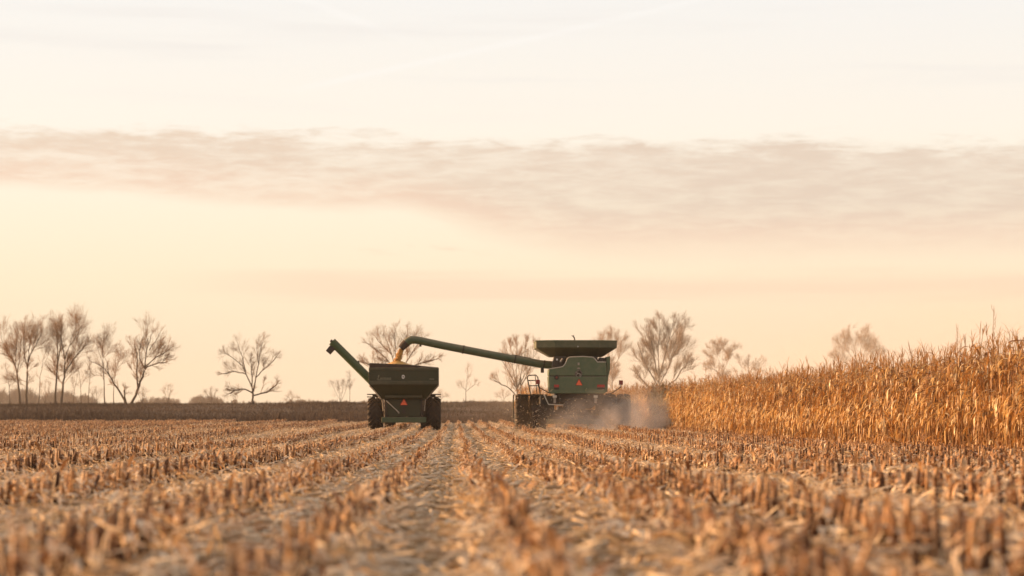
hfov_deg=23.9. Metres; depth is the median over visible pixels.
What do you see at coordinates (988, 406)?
corn plant
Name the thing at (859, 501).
corn stub
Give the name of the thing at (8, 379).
sapling
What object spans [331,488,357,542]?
corn stub
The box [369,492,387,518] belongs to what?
corn stub
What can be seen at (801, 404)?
corn plant
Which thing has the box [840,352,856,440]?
corn plant
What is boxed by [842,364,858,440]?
corn plant
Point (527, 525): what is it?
corn stub
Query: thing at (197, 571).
corn stub
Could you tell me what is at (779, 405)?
corn plant
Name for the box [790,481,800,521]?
corn stub
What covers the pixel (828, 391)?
corn plant
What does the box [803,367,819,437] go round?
corn plant
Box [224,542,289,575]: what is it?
corn stub
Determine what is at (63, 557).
corn stub
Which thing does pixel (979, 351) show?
corn plant
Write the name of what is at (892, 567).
corn stub
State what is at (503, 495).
corn stub
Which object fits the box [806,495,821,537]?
corn stub
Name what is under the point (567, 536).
corn stub
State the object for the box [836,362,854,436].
corn plant
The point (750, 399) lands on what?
corn plant
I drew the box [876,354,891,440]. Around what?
corn plant
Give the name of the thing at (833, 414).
corn plant
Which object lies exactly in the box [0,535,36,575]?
corn stub
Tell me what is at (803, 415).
corn plant
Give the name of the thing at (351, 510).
corn stub
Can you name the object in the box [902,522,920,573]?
corn stub
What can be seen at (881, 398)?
corn plant
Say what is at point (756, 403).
corn plant
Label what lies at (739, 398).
corn plant
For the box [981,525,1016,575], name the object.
corn stub
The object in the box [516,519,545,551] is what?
corn stub
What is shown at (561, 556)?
corn stub
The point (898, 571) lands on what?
corn stub
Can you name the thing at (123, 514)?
corn stub
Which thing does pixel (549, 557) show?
corn stub
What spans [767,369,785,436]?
corn plant
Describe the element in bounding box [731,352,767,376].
bare tree
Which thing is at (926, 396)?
corn plant
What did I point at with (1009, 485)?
corn stub
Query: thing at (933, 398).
corn plant
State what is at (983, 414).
corn plant
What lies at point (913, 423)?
corn plant
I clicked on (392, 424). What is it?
tractor
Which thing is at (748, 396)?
corn plant
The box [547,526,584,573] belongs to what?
corn stub
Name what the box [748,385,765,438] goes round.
corn plant
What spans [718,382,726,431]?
corn plant
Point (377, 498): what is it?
corn stub
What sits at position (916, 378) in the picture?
corn plant
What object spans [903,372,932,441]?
corn plant
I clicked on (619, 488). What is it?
corn stub
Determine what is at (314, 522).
corn stub
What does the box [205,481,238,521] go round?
corn stub
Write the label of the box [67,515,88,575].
corn stub
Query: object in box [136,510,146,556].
corn stub
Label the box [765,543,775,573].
corn stub
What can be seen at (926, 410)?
corn plant
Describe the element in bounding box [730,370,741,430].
corn plant
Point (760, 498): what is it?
corn stub
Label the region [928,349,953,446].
corn plant
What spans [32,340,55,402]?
bare tree
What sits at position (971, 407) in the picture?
corn plant
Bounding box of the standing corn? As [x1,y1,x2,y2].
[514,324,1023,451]
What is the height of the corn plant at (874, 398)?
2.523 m
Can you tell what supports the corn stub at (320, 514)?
on the ground
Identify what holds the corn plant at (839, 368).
on the ground
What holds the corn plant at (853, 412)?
on the ground
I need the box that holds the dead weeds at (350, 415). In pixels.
[0,398,514,423]
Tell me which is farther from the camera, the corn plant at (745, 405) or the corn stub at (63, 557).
the corn plant at (745, 405)
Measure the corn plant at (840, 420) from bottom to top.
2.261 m
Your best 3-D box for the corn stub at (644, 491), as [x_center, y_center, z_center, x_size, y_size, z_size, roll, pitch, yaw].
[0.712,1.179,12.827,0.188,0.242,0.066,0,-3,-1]
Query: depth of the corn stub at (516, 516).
9.49 m
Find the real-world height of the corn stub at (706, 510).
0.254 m
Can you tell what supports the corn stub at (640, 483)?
on the ground
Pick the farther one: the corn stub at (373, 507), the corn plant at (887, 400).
the corn plant at (887, 400)
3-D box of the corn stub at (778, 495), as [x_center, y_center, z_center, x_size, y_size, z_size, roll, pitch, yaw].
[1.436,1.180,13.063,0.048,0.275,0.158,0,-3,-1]
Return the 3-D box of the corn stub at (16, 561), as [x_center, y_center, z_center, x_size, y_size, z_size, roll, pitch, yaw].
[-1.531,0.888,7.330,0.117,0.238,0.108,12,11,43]
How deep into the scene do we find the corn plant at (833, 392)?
65.72 m
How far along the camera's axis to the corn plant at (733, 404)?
88.16 m
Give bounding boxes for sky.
[0,0,1023,403]
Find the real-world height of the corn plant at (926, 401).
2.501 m
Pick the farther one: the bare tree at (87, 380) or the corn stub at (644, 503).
the bare tree at (87, 380)
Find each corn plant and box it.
[707,389,721,430]
[717,378,725,434]
[718,374,738,432]
[718,376,731,428]
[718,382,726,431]
[720,392,737,431]
[722,375,729,428]
[722,378,728,431]
[724,375,734,423]
[724,377,736,428]
[725,381,739,430]
[728,376,739,432]
[728,378,743,436]
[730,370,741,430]
[731,376,745,432]
[731,391,743,433]
[733,371,741,430]
[735,372,752,431]
[735,374,751,432]
[736,367,755,434]
[736,378,750,434]
[737,372,753,432]
[737,380,748,432]
[739,373,754,430]
[740,371,757,434]
[740,375,751,435]
[741,377,755,437]
[742,373,754,435]
[745,373,754,435]
[745,374,760,432]
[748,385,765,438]
[748,389,761,434]
[750,371,765,433]
[750,373,766,428]
[751,373,771,435]
[752,376,760,433]
[753,374,769,435]
[753,377,767,438]
[757,377,771,435]
[758,375,777,429]
[762,367,771,434]
[763,378,770,434]
[763,379,778,434]
[764,375,772,434]
[765,373,781,437]
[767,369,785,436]
[767,371,786,438]
[767,373,779,436]
[767,382,777,433]
[768,369,785,441]
[769,370,784,440]
[771,362,787,431]
[774,371,791,434]
[776,358,789,428]
[776,373,797,424]
[777,378,788,437]
[779,376,786,432]
[779,384,797,431]
[782,363,794,435]
[782,368,795,433]
[782,370,796,432]
[782,377,793,438]
[784,367,795,443]
[784,371,794,441]
[786,362,811,434]
[787,370,806,438]
[787,382,798,436]
[789,365,809,435]
[789,366,802,435]
[789,368,814,434]
[790,366,805,434]
[791,365,801,437]
[791,374,804,439]
[792,368,811,438]
[793,370,811,438]
[796,359,807,431]
[797,363,818,434]
[797,380,813,436]
[798,373,807,437]
[798,374,818,439]
[800,357,817,439]
[800,369,815,435]
[802,368,820,440]
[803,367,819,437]
[805,374,817,439]
[808,374,821,439]
[809,363,830,438]
[810,358,834,437]
[811,363,828,440]
[813,356,835,438]
[814,364,832,445]
[814,369,840,442]
[814,370,824,436]
[817,364,835,429]
[818,358,836,439]
[819,362,841,446]
[820,361,849,446]
[820,375,831,440]
[823,364,839,440]
[823,376,835,441]
[824,364,849,437]
[826,362,853,423]
[827,356,852,434]
[828,362,848,439]
[831,354,857,440]
[831,360,849,443]
[832,385,849,441]
[834,365,852,442]
[835,353,845,436]
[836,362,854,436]
[836,369,856,439]
[837,369,859,445]
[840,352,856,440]
[842,356,867,441]
[842,361,859,443]
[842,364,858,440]
[843,354,869,441]
[844,362,870,437]
[844,363,868,433]
[847,366,872,430]
[848,359,864,436]
[849,369,866,443]
[850,366,874,438]
[852,353,872,444]
[852,362,866,437]
[853,356,872,440]
[854,358,876,442]
[855,360,885,433]
[856,367,884,439]
[858,346,887,438]
[858,355,885,440]
[858,356,870,439]
[860,365,881,444]
[862,352,890,442]
[863,353,881,440]
[863,380,885,438]
[864,355,895,441]
[865,355,885,442]
[866,362,891,442]
[867,373,903,446]
[869,351,892,442]
[870,359,903,445]
[871,350,896,443]
[873,396,895,443]
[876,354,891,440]
[882,361,904,442]
[884,348,905,441]
[884,357,896,442]
[885,348,903,445]
[886,352,904,444]
[886,361,908,433]
[889,354,911,445]
[891,356,910,443]
[892,361,915,446]
[893,352,924,442]
[893,357,915,437]
[894,355,912,442]
[896,360,915,443]
[898,366,924,441]
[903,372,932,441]
[905,357,935,445]
[906,360,920,444]
[907,346,943,437]
[909,342,930,443]
[910,349,927,439]
[910,351,944,444]
[911,346,928,445]
[912,350,937,448]
[913,350,944,441]
[914,346,941,441]
[914,353,941,447]
[914,366,944,444]
[914,373,942,440]
[915,350,938,446]
[916,345,940,442]
[918,352,947,447]
[919,349,954,439]
[919,356,949,442]
[925,344,963,445]
[927,354,953,444]
[928,348,948,440]
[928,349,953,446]
[934,342,955,433]
[934,373,968,444]
[938,334,970,443]
[938,347,972,445]
[938,357,966,443]
[939,341,970,446]
[939,350,967,447]
[940,335,965,449]
[942,342,955,442]
[944,343,963,442]
[947,344,968,445]
[950,334,984,441]
[952,323,989,442]
[952,348,985,438]
[958,342,990,444]
[959,348,985,444]
[962,355,986,442]
[963,324,987,445]
[963,351,982,445]
[964,337,995,444]
[966,338,992,443]
[967,329,1002,451]
[968,361,987,444]
[972,341,1012,450]
[973,323,1013,443]
[977,352,994,447]
[978,372,997,444]
[981,327,1004,447]
[981,329,1021,444]
[982,331,1019,447]
[983,344,1006,443]
[987,337,1005,446]
[989,355,1018,445]
[991,345,1022,454]
[994,329,1023,451]
[994,350,1022,442]
[996,348,1022,452]
[997,324,1022,452]
[997,338,1023,445]
[999,343,1023,447]
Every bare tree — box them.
[0,314,27,403]
[1,312,59,404]
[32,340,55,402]
[43,301,97,403]
[49,317,76,403]
[72,360,97,402]
[82,351,131,402]
[84,356,94,401]
[85,321,120,402]
[104,344,132,402]
[125,311,180,403]
[214,332,282,403]
[357,318,446,366]
[489,334,539,394]
[594,324,634,389]
[627,310,700,387]
[699,335,740,382]
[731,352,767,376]
[826,323,887,371]
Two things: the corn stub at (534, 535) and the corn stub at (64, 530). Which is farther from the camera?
the corn stub at (64, 530)
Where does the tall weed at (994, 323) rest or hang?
on the ground
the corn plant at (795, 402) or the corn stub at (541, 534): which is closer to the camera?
the corn stub at (541, 534)
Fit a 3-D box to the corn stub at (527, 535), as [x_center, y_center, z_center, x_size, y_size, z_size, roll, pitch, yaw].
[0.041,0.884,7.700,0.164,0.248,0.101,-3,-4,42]
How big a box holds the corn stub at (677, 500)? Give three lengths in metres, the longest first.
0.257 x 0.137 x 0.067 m
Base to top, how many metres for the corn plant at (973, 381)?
2.788 m
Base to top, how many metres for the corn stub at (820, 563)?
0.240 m
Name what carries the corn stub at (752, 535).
on the ground
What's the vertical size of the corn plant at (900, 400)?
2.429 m
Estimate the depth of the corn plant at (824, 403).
67.32 m
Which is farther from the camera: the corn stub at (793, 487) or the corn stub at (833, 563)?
the corn stub at (793, 487)
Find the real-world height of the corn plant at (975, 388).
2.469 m
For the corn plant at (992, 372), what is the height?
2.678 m
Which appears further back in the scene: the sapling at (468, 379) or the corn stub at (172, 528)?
the sapling at (468, 379)
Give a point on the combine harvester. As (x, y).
(575, 368)
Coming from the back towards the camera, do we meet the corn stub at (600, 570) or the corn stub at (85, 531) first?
the corn stub at (85, 531)
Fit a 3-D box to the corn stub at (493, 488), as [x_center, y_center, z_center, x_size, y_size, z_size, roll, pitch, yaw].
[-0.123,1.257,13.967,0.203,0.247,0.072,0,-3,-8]
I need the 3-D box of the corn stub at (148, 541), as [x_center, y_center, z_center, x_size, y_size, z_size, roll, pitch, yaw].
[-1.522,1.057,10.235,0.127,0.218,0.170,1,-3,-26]
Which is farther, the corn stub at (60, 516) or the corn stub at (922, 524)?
the corn stub at (60, 516)
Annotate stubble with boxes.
[0,418,1023,575]
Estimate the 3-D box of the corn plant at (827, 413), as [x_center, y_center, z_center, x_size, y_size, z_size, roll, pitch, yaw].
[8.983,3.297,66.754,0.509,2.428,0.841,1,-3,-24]
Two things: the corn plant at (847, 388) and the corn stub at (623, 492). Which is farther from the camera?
the corn plant at (847, 388)
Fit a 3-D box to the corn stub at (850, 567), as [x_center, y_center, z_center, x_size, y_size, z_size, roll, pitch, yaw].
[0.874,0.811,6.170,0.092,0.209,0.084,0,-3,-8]
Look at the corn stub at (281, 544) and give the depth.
7.24 m
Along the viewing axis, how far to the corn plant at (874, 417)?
59.65 m
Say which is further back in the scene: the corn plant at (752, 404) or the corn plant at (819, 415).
the corn plant at (752, 404)
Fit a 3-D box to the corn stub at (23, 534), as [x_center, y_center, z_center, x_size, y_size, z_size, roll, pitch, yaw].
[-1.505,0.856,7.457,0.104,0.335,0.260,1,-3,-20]
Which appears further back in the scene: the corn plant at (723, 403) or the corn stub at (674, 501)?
the corn plant at (723, 403)
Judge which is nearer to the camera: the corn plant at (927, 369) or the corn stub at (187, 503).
the corn stub at (187, 503)
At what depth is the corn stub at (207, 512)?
12.65 m
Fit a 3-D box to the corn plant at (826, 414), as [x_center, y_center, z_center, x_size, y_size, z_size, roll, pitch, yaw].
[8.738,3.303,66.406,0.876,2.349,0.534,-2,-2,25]
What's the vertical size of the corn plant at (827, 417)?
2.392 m
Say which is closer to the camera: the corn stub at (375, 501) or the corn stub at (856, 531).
the corn stub at (856, 531)
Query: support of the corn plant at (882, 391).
on the ground
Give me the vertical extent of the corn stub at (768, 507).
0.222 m
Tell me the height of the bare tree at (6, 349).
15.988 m
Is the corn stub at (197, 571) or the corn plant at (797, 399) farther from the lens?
the corn plant at (797, 399)
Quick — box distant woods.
[0,386,512,404]
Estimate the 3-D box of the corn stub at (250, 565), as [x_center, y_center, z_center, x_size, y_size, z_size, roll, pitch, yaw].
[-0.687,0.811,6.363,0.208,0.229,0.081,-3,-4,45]
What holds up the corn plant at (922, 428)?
on the ground
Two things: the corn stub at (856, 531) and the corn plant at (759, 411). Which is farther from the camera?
the corn plant at (759, 411)
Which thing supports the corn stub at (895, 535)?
on the ground
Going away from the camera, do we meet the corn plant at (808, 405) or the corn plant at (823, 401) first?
the corn plant at (823, 401)
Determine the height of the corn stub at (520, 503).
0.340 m
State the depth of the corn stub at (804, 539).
7.17 m
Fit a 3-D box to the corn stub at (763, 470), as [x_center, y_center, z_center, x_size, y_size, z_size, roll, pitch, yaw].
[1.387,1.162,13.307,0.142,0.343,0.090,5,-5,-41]
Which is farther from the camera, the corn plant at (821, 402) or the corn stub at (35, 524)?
the corn plant at (821, 402)
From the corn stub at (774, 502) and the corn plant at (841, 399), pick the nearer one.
the corn stub at (774, 502)
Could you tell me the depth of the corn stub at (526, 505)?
10.04 m
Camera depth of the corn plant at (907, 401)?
55.74 m
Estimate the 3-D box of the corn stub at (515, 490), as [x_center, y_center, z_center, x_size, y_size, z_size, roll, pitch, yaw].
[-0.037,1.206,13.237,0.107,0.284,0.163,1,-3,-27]
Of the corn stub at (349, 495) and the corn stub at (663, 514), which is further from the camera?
the corn stub at (349, 495)
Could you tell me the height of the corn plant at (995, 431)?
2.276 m
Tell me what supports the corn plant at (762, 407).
on the ground
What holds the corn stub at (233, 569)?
on the ground
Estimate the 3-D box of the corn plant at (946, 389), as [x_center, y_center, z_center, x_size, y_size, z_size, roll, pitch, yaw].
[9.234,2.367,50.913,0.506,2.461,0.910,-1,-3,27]
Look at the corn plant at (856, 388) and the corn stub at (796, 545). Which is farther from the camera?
the corn plant at (856, 388)
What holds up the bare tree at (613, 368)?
on the ground
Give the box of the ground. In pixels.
[1,404,1019,575]
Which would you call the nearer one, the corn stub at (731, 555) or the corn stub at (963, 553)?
the corn stub at (963, 553)
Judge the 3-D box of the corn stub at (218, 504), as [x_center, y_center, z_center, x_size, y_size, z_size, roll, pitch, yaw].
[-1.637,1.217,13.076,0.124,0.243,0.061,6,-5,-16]
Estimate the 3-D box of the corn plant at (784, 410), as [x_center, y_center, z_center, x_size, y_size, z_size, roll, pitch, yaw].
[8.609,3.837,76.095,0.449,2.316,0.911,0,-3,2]
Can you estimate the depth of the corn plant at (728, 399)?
90.73 m
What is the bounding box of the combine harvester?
[399,335,630,429]
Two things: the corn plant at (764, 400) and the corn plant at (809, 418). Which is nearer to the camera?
the corn plant at (809, 418)
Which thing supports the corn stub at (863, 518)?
on the ground
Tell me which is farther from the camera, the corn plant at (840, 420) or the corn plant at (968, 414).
the corn plant at (840, 420)
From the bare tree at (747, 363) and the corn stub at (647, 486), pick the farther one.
the bare tree at (747, 363)
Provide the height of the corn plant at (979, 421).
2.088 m
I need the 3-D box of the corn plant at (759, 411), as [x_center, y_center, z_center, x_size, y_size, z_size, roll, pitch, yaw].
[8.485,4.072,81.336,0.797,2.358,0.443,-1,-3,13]
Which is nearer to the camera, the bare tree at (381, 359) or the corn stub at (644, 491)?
the corn stub at (644, 491)
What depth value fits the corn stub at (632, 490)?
13.54 m
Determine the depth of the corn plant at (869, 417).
60.03 m
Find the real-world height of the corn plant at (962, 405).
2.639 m
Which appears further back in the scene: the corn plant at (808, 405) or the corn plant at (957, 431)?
the corn plant at (808, 405)
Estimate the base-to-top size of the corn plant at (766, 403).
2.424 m
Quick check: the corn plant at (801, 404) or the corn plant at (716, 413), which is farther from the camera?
the corn plant at (716, 413)
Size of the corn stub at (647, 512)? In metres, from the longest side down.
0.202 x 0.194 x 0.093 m
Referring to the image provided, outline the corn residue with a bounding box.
[0,420,1023,575]
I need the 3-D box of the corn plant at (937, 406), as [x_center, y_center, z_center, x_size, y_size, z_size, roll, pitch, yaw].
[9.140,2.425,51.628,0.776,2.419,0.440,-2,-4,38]
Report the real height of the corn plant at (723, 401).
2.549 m
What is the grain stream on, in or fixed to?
attached to the combine harvester
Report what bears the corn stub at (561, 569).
on the ground
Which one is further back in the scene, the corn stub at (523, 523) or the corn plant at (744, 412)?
the corn plant at (744, 412)
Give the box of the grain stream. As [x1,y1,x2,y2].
[394,348,403,360]
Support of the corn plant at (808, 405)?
on the ground
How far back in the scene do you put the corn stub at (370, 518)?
11.78 m
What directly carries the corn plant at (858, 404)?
on the ground
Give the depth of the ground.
15.49 m
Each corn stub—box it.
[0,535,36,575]
[3,510,36,575]
[8,541,22,575]
[9,530,55,574]
[13,524,72,574]
[20,520,52,537]
[29,524,46,575]
[29,540,59,575]
[31,520,80,549]
[46,538,75,575]
[47,531,70,575]
[52,507,75,528]
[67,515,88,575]
[69,509,91,525]
[69,524,94,574]
[74,518,89,574]
[80,499,109,574]
[88,524,116,568]
[95,509,130,566]
[99,515,124,563]
[104,516,137,559]
[106,525,143,566]
[112,505,132,559]
[113,499,131,562]
[127,513,152,559]
[129,494,178,551]
[131,492,169,553]
[135,512,166,553]
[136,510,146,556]
[152,511,172,549]
[154,498,166,548]
[156,483,181,545]
[162,526,206,575]
[170,506,196,543]
[175,496,195,539]
[175,498,203,535]
[176,494,188,539]
[189,545,280,575]
[195,491,214,521]
[196,484,209,525]
[197,496,215,528]
[200,481,220,500]
[204,474,227,522]
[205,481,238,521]
[209,493,221,527]
[210,490,221,521]
[219,569,262,575]
[222,552,253,575]
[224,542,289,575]
[228,473,246,519]
[228,494,245,518]
[232,488,241,518]
[238,547,256,572]
[238,550,273,575]
[239,546,251,569]
[243,568,251,575]
[253,524,299,573]
[257,555,305,569]
[258,539,292,575]
[264,525,300,546]
[271,502,316,551]
[276,524,315,574]
[287,540,314,575]
[298,515,336,567]
[299,513,331,524]
[300,534,325,575]
[301,518,315,575]
[303,536,333,575]
[309,518,319,566]
[310,509,339,539]
[311,509,330,536]
[317,519,353,553]
[318,518,333,532]
[322,500,342,539]
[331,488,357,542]
[332,509,353,545]
[333,519,344,534]
[338,511,355,535]
[341,485,358,502]
[342,501,361,542]
[342,510,366,547]
[343,498,359,521]
[344,485,376,509]
[344,505,378,534]
[346,492,373,525]
[349,490,380,527]
[352,481,367,520]
[352,492,379,513]
[352,499,364,521]
[356,480,373,531]
[367,481,377,515]
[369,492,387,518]
[373,485,387,516]
[474,484,495,516]
[480,508,519,530]
[484,496,499,518]
[485,486,518,559]
[491,483,517,499]
[492,531,528,570]
[493,477,519,503]
[499,486,506,520]
[499,498,552,522]
[500,480,519,512]
[502,480,537,527]
[503,532,539,561]
[506,536,556,555]
[507,505,520,555]
[508,527,543,575]
[511,496,534,518]
[512,540,545,575]
[514,510,549,559]
[516,506,557,553]
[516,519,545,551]
[524,549,570,575]
[527,558,545,575]
[532,534,582,554]
[536,524,558,562]
[540,558,562,575]
[542,569,573,575]
[545,549,592,575]
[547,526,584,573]
[556,560,572,575]
[558,552,564,563]
[559,539,574,572]
[591,559,623,575]
[604,486,628,512]
[607,477,628,514]
[624,489,638,519]
[627,476,655,494]
[627,487,635,520]
[628,487,646,518]
[631,470,660,524]
[632,492,647,525]
[632,494,647,528]
[639,495,656,526]
[645,479,666,527]
[649,498,671,528]
[651,495,672,527]
[653,490,663,531]
[654,500,669,528]
[659,500,696,541]
[664,488,688,543]
[669,499,687,532]
[670,512,694,543]
[671,502,679,518]
[672,495,689,522]
[673,497,695,524]
[677,513,695,546]
[682,501,699,545]
[686,509,699,547]
[686,511,727,556]
[688,511,707,555]
[694,504,729,521]
[696,514,729,558]
[704,527,743,566]
[705,514,726,563]
[707,504,725,559]
[720,511,731,565]
[720,516,744,567]
[722,504,737,567]
[728,514,787,571]
[732,529,769,575]
[734,473,774,516]
[736,480,754,515]
[738,486,748,515]
[742,533,773,574]
[743,480,764,520]
[745,487,779,521]
[746,491,770,521]
[747,522,803,552]
[748,541,792,575]
[749,519,773,575]
[752,504,791,575]
[753,521,774,558]
[755,479,769,514]
[759,468,770,518]
[760,533,799,571]
[764,480,779,520]
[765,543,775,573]
[769,555,814,575]
[770,490,797,521]
[774,518,842,575]
[776,481,783,511]
[778,537,814,575]
[784,472,801,531]
[784,478,814,533]
[785,495,800,518]
[789,489,825,531]
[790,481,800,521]
[796,547,829,575]
[797,545,862,575]
[803,483,827,535]
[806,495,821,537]
[810,499,831,536]
[819,490,847,535]
[820,498,841,538]
[824,494,838,538]
[829,541,863,575]
[831,553,867,575]
[835,495,844,537]
[839,497,873,549]
[840,511,876,545]
[841,565,865,571]
[842,556,925,575]
[844,491,865,532]
[845,508,872,549]
[853,517,881,574]
[853,568,881,575]
[861,486,907,556]
[861,488,873,547]
[868,511,903,562]
[872,492,903,555]
[873,506,904,545]
[886,489,946,556]
[894,567,902,575]
[898,510,944,557]
[901,518,929,562]
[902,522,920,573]
[903,494,966,567]
[913,569,923,575]
[918,511,956,563]
[932,516,979,568]
[936,500,969,556]
[951,494,1001,571]
[956,503,980,572]
[974,513,1008,575]
[975,510,1008,575]
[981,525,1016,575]
[988,480,1019,506]
[997,474,1017,515]
[998,483,1018,515]
[1009,489,1019,515]
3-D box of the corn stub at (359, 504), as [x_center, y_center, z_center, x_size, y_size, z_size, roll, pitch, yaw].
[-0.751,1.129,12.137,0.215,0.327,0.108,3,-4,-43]
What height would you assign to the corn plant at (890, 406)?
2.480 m
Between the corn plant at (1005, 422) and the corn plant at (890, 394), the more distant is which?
the corn plant at (890, 394)
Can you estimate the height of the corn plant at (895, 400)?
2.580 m
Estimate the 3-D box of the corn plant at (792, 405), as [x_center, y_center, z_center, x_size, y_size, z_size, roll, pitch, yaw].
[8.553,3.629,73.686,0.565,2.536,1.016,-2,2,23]
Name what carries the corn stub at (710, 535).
on the ground
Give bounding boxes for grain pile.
[388,361,409,364]
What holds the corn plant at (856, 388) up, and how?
on the ground
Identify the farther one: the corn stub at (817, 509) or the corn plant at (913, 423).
the corn plant at (913, 423)
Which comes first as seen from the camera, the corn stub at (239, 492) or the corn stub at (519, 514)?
the corn stub at (519, 514)
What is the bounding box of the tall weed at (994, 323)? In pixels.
[992,309,995,337]
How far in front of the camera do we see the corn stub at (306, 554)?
8.27 m
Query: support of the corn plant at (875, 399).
on the ground
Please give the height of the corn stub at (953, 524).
0.251 m
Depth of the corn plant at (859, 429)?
61.50 m
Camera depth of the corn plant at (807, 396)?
71.09 m
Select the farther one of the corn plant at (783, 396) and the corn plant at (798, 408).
the corn plant at (783, 396)
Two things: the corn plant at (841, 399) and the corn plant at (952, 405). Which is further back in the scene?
the corn plant at (841, 399)
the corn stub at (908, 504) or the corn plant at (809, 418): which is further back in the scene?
the corn plant at (809, 418)
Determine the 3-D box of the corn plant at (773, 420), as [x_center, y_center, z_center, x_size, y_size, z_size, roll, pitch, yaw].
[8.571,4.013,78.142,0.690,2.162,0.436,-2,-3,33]
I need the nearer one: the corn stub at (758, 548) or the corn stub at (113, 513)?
the corn stub at (758, 548)
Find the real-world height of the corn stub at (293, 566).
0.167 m
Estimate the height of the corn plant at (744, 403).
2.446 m
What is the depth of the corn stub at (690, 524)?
10.05 m
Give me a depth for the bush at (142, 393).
416.17 m
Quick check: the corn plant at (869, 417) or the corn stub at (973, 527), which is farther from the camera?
the corn plant at (869, 417)
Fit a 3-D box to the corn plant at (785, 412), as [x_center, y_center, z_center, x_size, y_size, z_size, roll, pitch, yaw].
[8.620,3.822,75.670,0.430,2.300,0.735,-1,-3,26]
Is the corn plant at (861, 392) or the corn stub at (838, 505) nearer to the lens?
the corn stub at (838, 505)
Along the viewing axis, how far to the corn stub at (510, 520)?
9.11 m
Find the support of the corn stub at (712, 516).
on the ground
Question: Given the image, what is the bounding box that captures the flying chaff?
[481,381,658,429]
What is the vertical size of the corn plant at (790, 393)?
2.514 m
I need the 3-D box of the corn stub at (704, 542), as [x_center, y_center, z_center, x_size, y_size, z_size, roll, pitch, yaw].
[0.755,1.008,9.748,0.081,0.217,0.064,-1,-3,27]
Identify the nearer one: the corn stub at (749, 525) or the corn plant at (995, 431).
the corn stub at (749, 525)
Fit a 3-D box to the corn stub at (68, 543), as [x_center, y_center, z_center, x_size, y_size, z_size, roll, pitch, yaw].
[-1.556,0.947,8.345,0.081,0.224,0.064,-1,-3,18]
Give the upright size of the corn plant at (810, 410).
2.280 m
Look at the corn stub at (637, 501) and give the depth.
12.69 m
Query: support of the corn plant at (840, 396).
on the ground
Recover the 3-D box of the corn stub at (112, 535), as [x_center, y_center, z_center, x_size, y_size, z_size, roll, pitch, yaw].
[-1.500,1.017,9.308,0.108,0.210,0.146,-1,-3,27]
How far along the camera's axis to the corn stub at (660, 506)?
11.69 m
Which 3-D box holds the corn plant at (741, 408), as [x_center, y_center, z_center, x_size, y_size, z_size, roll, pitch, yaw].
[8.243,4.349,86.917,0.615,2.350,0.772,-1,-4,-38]
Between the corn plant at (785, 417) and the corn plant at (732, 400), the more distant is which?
the corn plant at (732, 400)
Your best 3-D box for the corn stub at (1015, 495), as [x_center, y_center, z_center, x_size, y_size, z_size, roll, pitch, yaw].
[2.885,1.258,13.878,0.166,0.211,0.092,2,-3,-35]
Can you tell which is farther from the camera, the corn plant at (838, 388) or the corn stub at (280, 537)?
the corn plant at (838, 388)
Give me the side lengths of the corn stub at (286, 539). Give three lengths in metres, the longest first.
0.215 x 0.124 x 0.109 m
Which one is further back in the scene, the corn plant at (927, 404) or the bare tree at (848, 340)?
the bare tree at (848, 340)
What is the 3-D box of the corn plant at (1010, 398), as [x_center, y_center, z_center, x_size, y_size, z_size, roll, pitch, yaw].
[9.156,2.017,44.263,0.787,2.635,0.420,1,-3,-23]
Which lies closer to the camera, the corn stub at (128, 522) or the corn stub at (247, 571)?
the corn stub at (247, 571)
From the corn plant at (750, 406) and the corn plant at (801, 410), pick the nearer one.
the corn plant at (801, 410)
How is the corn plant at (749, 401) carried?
on the ground
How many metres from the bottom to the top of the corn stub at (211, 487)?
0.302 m
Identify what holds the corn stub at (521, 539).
on the ground
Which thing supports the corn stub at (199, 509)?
on the ground
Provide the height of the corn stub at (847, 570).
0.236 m
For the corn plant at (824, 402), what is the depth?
67.99 m
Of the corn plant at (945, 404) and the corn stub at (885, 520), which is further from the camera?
the corn plant at (945, 404)
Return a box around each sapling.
[1,365,19,404]
[69,372,79,400]
[456,362,479,390]
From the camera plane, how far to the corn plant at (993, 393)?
46.32 m
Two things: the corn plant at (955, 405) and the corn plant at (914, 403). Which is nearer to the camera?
the corn plant at (955, 405)
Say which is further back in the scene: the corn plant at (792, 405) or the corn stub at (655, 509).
the corn plant at (792, 405)
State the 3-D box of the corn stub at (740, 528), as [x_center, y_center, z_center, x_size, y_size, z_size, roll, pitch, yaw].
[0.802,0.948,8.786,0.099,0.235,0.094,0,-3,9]
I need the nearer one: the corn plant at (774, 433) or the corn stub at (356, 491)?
the corn stub at (356, 491)
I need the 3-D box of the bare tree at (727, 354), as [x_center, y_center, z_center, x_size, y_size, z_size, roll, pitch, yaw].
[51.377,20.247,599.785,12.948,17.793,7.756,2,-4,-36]
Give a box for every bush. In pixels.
[39,380,51,401]
[89,386,104,401]
[136,386,150,402]
[158,384,173,401]
[203,386,218,403]
[283,390,299,402]
[328,379,351,400]
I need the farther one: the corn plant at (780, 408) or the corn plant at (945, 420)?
the corn plant at (780, 408)
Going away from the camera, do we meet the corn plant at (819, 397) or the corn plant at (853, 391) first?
the corn plant at (853, 391)
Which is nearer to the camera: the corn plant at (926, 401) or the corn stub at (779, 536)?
the corn stub at (779, 536)
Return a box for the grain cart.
[326,339,440,430]
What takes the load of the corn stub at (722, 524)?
on the ground
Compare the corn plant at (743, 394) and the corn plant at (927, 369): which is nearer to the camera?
the corn plant at (927, 369)
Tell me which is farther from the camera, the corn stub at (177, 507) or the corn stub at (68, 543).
the corn stub at (177, 507)
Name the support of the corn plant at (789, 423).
on the ground
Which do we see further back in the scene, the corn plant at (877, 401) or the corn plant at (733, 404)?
the corn plant at (733, 404)
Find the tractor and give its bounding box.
[384,397,429,428]
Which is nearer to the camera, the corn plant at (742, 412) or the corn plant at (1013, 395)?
the corn plant at (1013, 395)

